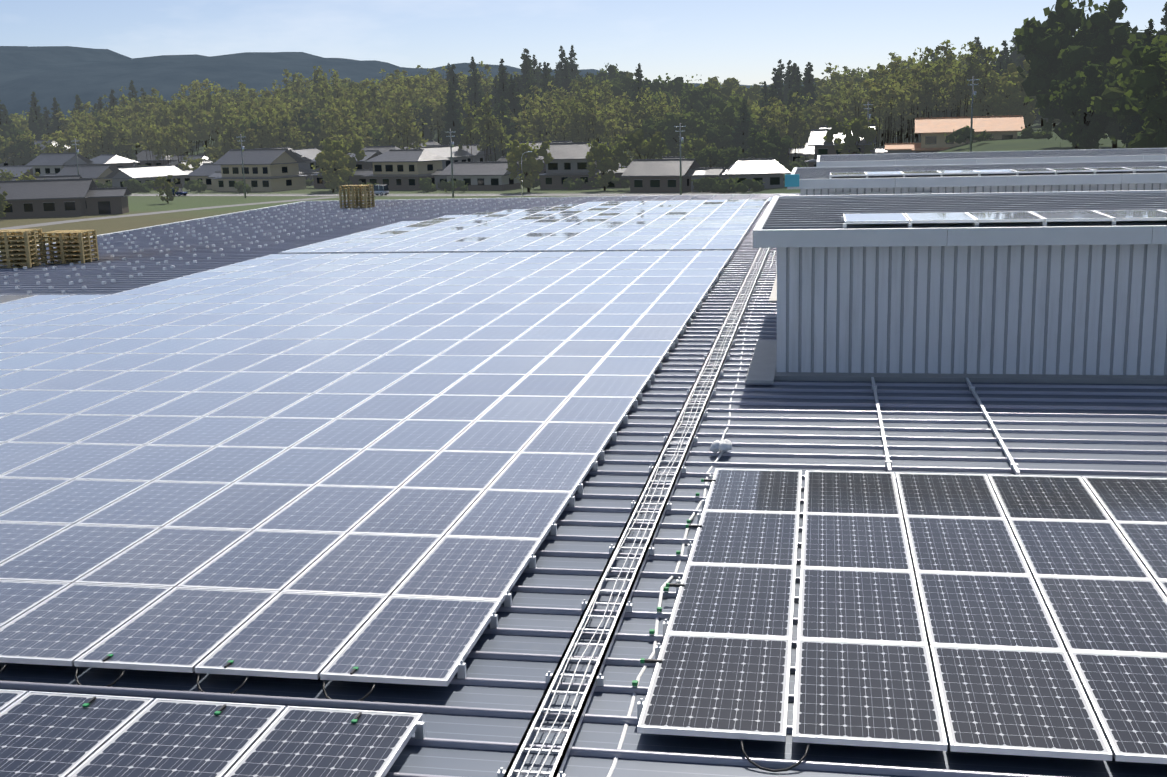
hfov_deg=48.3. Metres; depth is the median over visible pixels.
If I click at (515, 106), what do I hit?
cedar tree
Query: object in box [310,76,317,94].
cedar tree
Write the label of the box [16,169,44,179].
broad tree
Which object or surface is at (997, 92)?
broad tree
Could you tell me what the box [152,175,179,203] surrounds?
broad tree
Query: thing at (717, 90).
broad tree
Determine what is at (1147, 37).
cedar tree
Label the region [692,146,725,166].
broad tree
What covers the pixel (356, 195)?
pallet stack
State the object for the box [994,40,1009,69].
cedar tree
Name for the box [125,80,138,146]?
cedar tree
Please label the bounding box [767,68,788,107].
cedar tree
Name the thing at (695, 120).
broad tree
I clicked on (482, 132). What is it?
cedar tree
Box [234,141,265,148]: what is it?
broad tree
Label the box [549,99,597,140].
bamboo clump
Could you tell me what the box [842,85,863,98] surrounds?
bamboo clump
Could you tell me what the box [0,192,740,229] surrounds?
village road
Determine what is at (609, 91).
bamboo clump
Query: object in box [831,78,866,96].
broad tree
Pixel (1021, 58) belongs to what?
cedar tree
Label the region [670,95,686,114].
bamboo clump
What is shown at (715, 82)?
broad tree
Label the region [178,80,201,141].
bamboo clump
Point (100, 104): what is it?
cedar tree
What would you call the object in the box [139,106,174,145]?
broad tree
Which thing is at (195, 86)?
bamboo clump
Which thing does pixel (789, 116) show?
broad tree
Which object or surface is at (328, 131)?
bamboo clump
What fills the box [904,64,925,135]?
broad tree
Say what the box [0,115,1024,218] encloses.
village houses
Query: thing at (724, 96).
broad tree
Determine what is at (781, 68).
cedar tree
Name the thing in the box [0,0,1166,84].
sky
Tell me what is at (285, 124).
cedar tree
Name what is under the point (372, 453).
solar array
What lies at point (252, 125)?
broad tree
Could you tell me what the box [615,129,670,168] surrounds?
broad tree
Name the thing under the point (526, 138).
broad tree
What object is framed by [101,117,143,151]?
bamboo clump
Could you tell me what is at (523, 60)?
cedar tree
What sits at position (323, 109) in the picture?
bamboo clump
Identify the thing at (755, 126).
broad tree
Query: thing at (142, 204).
ground
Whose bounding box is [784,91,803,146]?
cedar tree
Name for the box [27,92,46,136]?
cedar tree
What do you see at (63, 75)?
mountain ridge
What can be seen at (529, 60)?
cedar tree
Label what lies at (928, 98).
tree
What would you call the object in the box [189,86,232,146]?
bamboo clump
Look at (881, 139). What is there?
broad tree
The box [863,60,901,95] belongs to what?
broad tree
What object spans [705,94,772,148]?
broad tree
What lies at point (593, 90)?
bamboo clump
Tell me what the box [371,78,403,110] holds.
bamboo clump
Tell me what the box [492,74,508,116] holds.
cedar tree
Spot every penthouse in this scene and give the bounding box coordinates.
[753,190,1166,383]
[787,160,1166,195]
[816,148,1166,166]
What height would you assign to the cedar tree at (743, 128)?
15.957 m
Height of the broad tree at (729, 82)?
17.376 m
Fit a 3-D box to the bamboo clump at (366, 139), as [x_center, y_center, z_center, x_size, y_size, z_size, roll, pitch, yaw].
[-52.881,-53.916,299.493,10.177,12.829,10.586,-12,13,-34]
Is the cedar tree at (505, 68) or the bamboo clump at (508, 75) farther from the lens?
the bamboo clump at (508, 75)
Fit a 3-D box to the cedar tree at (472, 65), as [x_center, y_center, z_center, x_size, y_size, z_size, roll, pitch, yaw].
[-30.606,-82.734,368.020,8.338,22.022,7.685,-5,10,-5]
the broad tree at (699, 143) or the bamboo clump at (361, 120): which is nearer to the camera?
the broad tree at (699, 143)
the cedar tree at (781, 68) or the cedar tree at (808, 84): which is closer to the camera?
the cedar tree at (808, 84)
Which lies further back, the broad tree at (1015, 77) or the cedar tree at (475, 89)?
the cedar tree at (475, 89)
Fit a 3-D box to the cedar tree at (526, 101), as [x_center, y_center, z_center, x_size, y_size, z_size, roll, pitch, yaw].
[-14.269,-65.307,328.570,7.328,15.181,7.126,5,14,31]
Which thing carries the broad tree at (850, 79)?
on the hill terrain at (1029, 144)
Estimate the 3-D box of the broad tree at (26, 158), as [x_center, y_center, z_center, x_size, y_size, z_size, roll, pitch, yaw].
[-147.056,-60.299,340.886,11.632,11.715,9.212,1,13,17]
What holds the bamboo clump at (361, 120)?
on the hill terrain at (1029, 144)
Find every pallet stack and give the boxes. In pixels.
[0,229,44,267]
[42,230,98,263]
[339,185,374,207]
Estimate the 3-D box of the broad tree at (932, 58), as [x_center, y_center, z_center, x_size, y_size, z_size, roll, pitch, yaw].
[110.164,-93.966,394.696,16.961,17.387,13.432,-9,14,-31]
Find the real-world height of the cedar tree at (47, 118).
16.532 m
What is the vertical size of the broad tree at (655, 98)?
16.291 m
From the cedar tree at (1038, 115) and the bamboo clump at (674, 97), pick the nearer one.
the cedar tree at (1038, 115)
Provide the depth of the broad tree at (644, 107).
302.57 m
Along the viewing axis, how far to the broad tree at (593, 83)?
372.05 m
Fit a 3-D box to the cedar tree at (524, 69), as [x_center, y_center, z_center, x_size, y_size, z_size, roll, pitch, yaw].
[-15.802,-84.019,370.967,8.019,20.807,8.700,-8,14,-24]
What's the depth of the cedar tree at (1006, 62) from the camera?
290.48 m
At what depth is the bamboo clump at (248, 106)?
329.16 m
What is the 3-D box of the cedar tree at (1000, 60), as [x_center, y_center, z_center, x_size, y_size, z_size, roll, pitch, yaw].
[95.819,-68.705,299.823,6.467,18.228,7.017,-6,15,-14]
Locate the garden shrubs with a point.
(713, 185)
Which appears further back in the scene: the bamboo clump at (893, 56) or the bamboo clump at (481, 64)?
the bamboo clump at (481, 64)
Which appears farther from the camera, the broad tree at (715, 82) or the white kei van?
the broad tree at (715, 82)
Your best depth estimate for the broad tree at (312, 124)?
323.31 m
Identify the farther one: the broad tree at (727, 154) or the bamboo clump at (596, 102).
the bamboo clump at (596, 102)
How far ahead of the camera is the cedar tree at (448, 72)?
392.66 m
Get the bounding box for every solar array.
[0,197,772,685]
[0,689,422,776]
[637,469,1166,763]
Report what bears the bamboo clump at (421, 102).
on the hill terrain at (1029, 144)
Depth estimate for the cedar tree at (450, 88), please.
319.90 m
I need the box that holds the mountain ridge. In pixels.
[0,46,816,123]
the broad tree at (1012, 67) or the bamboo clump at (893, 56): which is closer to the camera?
the broad tree at (1012, 67)
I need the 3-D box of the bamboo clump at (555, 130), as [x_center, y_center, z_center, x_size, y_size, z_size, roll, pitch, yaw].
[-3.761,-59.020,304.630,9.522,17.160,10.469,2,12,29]
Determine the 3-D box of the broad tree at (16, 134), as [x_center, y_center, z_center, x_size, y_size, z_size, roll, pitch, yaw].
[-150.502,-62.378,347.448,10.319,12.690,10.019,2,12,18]
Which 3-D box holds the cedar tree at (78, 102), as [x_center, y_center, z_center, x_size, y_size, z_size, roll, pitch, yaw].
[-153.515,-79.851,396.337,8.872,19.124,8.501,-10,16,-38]
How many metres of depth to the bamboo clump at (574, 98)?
320.45 m
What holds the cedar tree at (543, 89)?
on the hill terrain at (1029, 144)
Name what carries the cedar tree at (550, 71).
on the hill terrain at (1029, 144)
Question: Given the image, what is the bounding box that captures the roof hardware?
[0,194,1019,776]
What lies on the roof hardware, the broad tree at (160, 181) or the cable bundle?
the cable bundle
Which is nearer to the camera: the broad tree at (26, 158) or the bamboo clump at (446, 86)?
the broad tree at (26, 158)
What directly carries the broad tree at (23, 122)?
on the hill terrain at (1029, 144)
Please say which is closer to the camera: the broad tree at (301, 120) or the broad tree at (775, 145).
the broad tree at (775, 145)
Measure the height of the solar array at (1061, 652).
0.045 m
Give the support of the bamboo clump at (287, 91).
on the hill terrain at (1029, 144)
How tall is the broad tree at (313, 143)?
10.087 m
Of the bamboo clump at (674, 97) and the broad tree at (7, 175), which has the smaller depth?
the broad tree at (7, 175)
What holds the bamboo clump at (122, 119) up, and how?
on the hill terrain at (1029, 144)
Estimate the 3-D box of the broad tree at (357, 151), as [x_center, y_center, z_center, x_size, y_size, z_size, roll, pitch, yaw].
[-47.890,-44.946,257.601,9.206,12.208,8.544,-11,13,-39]
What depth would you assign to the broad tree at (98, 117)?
387.21 m
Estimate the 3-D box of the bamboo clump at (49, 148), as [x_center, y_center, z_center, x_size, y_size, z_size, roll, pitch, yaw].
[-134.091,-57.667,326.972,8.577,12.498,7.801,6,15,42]
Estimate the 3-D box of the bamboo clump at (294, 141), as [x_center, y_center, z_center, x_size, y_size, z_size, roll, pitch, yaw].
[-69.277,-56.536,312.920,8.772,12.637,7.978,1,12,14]
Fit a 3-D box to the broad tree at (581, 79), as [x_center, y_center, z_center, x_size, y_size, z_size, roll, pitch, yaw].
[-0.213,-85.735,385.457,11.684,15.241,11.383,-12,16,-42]
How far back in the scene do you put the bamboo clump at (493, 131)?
283.15 m
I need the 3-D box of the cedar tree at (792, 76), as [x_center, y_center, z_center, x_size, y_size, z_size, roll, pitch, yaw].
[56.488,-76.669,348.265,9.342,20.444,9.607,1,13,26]
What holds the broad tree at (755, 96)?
on the hill terrain at (1029, 144)
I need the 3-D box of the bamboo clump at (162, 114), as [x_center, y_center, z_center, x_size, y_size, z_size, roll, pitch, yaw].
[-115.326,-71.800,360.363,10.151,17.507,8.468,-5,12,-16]
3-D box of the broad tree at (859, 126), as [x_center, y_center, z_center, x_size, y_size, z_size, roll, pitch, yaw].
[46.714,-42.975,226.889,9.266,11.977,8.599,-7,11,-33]
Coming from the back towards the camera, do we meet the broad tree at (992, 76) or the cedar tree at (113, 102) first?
the cedar tree at (113, 102)
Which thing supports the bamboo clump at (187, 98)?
on the hill terrain at (1029, 144)
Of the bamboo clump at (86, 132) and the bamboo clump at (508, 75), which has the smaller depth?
the bamboo clump at (86, 132)
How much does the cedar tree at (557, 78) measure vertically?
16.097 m
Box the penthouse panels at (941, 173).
[829,166,1166,178]
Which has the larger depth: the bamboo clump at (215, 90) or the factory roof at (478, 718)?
the bamboo clump at (215, 90)
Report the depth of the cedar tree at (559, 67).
402.48 m
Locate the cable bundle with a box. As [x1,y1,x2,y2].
[709,439,731,452]
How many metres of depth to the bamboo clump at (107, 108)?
396.29 m
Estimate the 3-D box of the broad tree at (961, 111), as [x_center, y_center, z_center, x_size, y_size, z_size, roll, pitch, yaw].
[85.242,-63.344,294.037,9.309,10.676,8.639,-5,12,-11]
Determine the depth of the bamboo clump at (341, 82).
406.21 m
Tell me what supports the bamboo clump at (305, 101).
on the hill terrain at (1029, 144)
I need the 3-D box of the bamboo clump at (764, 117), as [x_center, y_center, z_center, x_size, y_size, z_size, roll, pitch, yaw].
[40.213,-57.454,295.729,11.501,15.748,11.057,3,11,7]
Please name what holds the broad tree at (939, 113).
on the hill terrain at (1029, 144)
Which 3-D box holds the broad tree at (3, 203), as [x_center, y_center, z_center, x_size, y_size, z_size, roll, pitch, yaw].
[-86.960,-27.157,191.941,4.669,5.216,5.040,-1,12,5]
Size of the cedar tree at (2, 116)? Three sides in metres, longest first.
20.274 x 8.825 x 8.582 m
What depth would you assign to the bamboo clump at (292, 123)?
321.99 m
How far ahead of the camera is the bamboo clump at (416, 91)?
367.74 m
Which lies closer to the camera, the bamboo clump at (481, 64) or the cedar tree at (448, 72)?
the cedar tree at (448, 72)
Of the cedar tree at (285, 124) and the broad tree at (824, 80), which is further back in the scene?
the broad tree at (824, 80)
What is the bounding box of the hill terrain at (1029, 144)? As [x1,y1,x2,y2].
[87,119,1126,193]
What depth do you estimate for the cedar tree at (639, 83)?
329.99 m
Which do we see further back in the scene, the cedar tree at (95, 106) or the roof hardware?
the cedar tree at (95, 106)
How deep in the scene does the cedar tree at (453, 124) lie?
304.21 m
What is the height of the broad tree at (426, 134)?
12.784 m
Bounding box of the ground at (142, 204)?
[0,185,741,247]
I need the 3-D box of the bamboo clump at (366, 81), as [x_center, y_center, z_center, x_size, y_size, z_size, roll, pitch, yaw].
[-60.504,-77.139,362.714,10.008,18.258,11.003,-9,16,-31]
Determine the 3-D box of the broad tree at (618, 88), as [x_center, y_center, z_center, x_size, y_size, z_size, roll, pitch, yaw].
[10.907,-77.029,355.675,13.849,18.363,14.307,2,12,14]
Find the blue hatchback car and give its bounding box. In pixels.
[165,188,187,195]
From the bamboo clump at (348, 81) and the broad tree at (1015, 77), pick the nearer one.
the broad tree at (1015, 77)
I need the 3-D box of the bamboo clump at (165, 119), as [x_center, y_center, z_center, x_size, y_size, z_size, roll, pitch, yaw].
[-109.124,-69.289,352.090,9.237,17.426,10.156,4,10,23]
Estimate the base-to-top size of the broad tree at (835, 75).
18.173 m
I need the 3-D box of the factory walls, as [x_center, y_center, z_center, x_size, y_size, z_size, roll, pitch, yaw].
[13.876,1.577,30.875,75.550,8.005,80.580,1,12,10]
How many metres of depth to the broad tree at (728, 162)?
229.52 m
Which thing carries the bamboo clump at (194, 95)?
on the hill terrain at (1029, 144)
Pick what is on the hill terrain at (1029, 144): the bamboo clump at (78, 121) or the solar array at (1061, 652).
the bamboo clump at (78, 121)
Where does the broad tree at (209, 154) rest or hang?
on the ground at (142, 204)
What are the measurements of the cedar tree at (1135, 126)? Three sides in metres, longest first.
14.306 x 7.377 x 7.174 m
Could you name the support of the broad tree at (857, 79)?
on the hill terrain at (1029, 144)
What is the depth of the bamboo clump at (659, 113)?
297.43 m
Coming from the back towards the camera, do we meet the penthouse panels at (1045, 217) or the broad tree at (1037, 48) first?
the broad tree at (1037, 48)
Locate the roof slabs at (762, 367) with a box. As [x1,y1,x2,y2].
[745,174,799,383]
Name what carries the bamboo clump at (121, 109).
on the hill terrain at (1029, 144)
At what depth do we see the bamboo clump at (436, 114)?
340.60 m
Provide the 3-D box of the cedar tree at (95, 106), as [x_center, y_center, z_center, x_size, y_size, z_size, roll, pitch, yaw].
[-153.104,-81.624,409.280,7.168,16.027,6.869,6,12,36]
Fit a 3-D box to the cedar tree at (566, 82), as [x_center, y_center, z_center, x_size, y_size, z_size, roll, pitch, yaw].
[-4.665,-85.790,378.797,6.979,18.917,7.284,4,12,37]
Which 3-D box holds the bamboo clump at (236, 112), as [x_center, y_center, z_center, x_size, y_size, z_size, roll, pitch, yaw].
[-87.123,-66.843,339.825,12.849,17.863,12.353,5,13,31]
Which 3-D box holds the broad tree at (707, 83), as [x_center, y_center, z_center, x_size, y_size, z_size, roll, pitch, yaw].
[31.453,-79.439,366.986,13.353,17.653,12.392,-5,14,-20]
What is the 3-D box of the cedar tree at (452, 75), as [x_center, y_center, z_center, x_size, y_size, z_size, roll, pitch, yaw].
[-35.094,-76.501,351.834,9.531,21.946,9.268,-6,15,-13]
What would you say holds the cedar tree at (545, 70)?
on the hill terrain at (1029, 144)
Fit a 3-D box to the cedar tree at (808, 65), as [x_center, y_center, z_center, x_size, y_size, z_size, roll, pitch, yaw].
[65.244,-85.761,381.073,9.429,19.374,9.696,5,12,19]
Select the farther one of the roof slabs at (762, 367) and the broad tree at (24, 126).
the broad tree at (24, 126)
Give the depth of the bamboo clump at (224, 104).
350.99 m
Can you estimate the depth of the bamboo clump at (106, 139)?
328.18 m
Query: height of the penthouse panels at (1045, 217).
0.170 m
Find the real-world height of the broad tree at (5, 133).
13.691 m
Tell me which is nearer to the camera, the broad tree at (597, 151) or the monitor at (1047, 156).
the monitor at (1047, 156)
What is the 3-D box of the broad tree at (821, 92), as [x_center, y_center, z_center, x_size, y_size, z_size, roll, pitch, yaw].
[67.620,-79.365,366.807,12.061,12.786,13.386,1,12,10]
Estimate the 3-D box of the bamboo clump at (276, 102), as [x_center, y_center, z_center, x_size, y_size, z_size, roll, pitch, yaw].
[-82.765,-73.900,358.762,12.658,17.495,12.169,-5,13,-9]
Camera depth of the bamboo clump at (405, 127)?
295.87 m
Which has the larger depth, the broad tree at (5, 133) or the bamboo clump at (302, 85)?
the bamboo clump at (302, 85)
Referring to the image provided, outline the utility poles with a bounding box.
[73,76,978,197]
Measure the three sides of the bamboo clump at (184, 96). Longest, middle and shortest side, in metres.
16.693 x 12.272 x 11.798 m
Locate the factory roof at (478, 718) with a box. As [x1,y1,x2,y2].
[0,194,1166,776]
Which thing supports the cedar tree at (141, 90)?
on the hill terrain at (1029, 144)
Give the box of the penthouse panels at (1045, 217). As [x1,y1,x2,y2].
[841,209,1166,227]
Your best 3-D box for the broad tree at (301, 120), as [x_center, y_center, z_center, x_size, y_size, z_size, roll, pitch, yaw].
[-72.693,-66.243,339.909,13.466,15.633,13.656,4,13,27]
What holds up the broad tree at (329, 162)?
on the ground at (142, 204)
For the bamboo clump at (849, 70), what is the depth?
387.88 m
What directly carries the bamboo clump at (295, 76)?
on the hill terrain at (1029, 144)
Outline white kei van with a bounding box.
[370,185,388,195]
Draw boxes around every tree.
[0,100,7,129]
[0,123,32,156]
[0,131,40,165]
[0,136,41,165]
[0,169,14,180]
[0,187,10,217]
[2,105,11,124]
[9,112,29,118]
[11,110,52,130]
[13,118,27,134]
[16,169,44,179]
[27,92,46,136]
[28,107,44,139]
[42,106,52,136]
[48,97,71,146]
[69,94,84,134]
[75,109,106,130]
[90,103,98,124]
[97,97,105,112]
[106,143,137,160]
[107,89,117,107]
[107,105,116,120]
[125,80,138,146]
[139,87,146,109]
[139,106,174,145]
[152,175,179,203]
[178,155,202,170]
[186,103,236,157]
[198,144,223,162]
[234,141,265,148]
[236,117,282,146]
[280,119,288,141]
[281,92,307,108]
[289,104,325,150]
[298,112,332,149]
[302,139,316,148]
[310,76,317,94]
[311,150,355,192]
[320,130,366,187]
[331,82,371,100]
[367,128,402,148]
[406,100,439,139]
[439,91,465,144]
[440,64,466,135]
[440,81,471,144]
[444,63,450,82]
[464,71,481,132]
[465,56,485,99]
[473,94,483,131]
[475,106,489,159]
[488,75,497,113]
[488,96,516,160]
[489,125,534,155]
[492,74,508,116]
[494,68,513,127]
[496,59,509,88]
[504,74,528,141]
[506,133,553,191]
[516,49,538,97]
[519,48,534,79]
[520,57,538,97]
[520,75,539,104]
[521,80,533,115]
[522,99,532,138]
[531,55,541,93]
[535,62,542,85]
[539,62,557,102]
[539,81,552,134]
[545,63,556,91]
[553,45,571,89]
[554,69,561,88]
[559,61,574,98]
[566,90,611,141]
[567,45,580,78]
[571,73,600,93]
[574,78,614,98]
[585,134,627,190]
[587,63,625,82]
[601,72,637,103]
[602,134,636,161]
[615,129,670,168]
[616,71,634,79]
[622,101,669,154]
[629,63,647,110]
[632,116,682,156]
[643,73,691,98]
[650,89,679,110]
[655,106,717,156]
[670,86,734,116]
[677,133,716,158]
[678,86,699,106]
[684,76,724,86]
[685,75,709,90]
[687,111,721,128]
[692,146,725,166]
[694,119,736,150]
[696,84,738,102]
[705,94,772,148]
[708,76,743,92]
[713,146,741,177]
[719,91,753,107]
[720,148,753,175]
[725,122,766,150]
[730,100,753,152]
[733,84,764,104]
[739,94,762,103]
[739,127,793,164]
[751,92,801,167]
[757,81,768,110]
[764,84,777,106]
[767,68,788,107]
[770,101,814,158]
[774,59,785,92]
[782,60,791,102]
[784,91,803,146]
[785,63,802,103]
[788,66,804,106]
[798,65,817,106]
[800,92,840,112]
[801,62,815,94]
[802,106,834,128]
[814,62,859,97]
[814,78,832,87]
[816,83,835,105]
[823,108,876,154]
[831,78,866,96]
[837,77,867,88]
[845,67,877,83]
[862,110,906,145]
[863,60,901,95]
[894,115,925,137]
[896,58,930,75]
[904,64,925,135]
[906,59,950,142]
[923,86,964,117]
[927,50,952,63]
[951,103,968,116]
[966,72,1002,115]
[966,73,1030,117]
[967,37,983,75]
[969,82,1016,114]
[981,46,997,72]
[985,50,1004,110]
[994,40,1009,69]
[999,60,1038,115]
[1000,71,1038,126]
[1001,55,1008,70]
[1009,0,1128,147]
[1009,32,1017,65]
[1016,14,1131,147]
[1016,55,1025,68]
[1025,71,1040,127]
[1036,61,1118,149]
[1057,15,1162,147]
[1087,32,1166,143]
[1112,35,1166,146]
[1119,19,1158,143]
[1121,45,1166,148]
[1124,44,1155,147]
[1155,2,1166,35]
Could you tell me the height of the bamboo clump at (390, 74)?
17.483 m
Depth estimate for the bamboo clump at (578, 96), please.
345.04 m
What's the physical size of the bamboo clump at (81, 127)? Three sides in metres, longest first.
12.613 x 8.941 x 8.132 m
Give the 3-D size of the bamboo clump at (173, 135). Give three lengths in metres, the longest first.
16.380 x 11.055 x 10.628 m
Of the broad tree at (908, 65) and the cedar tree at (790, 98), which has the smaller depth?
the cedar tree at (790, 98)
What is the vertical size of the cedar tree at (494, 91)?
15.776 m
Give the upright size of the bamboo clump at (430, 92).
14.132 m
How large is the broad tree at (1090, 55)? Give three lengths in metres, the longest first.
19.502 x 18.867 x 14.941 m
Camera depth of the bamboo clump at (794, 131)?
280.28 m
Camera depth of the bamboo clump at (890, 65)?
286.55 m
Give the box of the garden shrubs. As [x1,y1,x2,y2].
[95,125,1052,192]
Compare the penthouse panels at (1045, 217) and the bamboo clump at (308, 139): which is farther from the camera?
the bamboo clump at (308, 139)
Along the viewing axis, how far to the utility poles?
212.00 m
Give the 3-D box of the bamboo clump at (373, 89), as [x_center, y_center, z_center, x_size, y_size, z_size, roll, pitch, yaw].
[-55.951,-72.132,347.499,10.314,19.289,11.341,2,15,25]
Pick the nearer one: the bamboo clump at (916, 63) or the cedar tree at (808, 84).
the bamboo clump at (916, 63)
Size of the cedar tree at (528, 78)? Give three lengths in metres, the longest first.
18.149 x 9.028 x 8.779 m
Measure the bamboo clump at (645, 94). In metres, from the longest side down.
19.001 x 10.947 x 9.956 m
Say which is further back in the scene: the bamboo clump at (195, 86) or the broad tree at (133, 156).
the bamboo clump at (195, 86)
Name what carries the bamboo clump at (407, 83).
on the hill terrain at (1029, 144)
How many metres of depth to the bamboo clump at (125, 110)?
368.62 m
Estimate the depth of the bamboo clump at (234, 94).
417.80 m
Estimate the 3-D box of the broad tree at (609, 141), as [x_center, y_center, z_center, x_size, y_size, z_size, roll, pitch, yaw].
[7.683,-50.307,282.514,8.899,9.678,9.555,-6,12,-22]
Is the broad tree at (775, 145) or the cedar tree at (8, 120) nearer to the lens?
the broad tree at (775, 145)
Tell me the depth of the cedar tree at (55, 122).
382.16 m
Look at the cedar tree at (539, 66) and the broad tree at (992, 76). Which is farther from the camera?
the cedar tree at (539, 66)
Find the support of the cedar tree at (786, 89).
on the hill terrain at (1029, 144)
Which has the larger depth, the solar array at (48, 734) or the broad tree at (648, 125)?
the broad tree at (648, 125)
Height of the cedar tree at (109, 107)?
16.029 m
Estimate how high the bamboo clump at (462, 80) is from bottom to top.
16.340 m
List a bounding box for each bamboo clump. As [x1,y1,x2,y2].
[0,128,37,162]
[34,134,62,155]
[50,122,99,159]
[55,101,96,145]
[68,123,95,157]
[71,116,97,136]
[83,123,120,155]
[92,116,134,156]
[97,106,133,132]
[97,118,134,143]
[101,95,138,116]
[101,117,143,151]
[105,106,136,152]
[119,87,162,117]
[122,105,156,154]
[123,115,162,146]
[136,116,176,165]
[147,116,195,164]
[148,97,179,142]
[158,93,186,143]
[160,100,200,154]
[169,99,209,154]
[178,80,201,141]
[179,92,217,154]
[183,97,211,143]
[186,78,219,142]
[188,91,206,148]
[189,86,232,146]
[195,101,236,143]
[203,84,226,139]
[211,81,248,107]
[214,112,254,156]
[224,97,273,137]
[231,85,257,108]
[235,103,262,132]
[239,101,278,134]
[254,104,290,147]
[257,87,295,106]
[258,89,294,107]
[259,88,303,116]
[266,105,300,139]
[270,80,304,96]
[272,69,305,94]
[277,127,305,148]
[279,124,314,147]
[291,78,311,99]
[295,98,319,110]
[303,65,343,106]
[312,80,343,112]
[312,96,339,113]
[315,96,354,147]
[320,100,371,136]
[323,122,354,150]
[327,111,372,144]
[328,87,370,108]
[331,124,373,149]
[333,77,353,84]
[338,79,368,89]
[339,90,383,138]
[346,78,380,140]
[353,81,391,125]
[368,72,398,103]
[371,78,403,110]
[378,69,414,102]
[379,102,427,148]
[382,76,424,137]
[384,64,424,91]
[401,88,429,103]
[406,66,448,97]
[414,82,439,129]
[418,92,446,140]
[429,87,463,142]
[438,78,468,106]
[449,74,470,100]
[458,61,493,80]
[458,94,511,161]
[460,75,493,97]
[480,72,513,100]
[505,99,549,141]
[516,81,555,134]
[532,98,569,140]
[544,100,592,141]
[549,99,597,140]
[553,94,594,111]
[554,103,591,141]
[568,75,603,102]
[581,84,601,99]
[588,80,617,141]
[590,92,629,139]
[595,93,626,132]
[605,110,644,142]
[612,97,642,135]
[632,87,667,128]
[645,101,675,133]
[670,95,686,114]
[747,102,784,150]
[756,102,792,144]
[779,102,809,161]
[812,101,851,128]
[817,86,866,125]
[834,66,865,89]
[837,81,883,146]
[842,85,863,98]
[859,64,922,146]
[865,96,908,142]
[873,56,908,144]
[875,52,913,82]
[880,113,912,142]
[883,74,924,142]
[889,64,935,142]
[910,48,961,138]
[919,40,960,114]
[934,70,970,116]
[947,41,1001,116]
[957,44,970,67]
[960,53,983,71]
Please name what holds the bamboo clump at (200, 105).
on the hill terrain at (1029, 144)
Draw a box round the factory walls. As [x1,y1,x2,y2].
[0,193,799,251]
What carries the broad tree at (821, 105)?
on the hill terrain at (1029, 144)
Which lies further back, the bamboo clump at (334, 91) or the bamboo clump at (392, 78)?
the bamboo clump at (392, 78)
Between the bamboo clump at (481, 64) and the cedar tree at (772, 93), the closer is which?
the cedar tree at (772, 93)

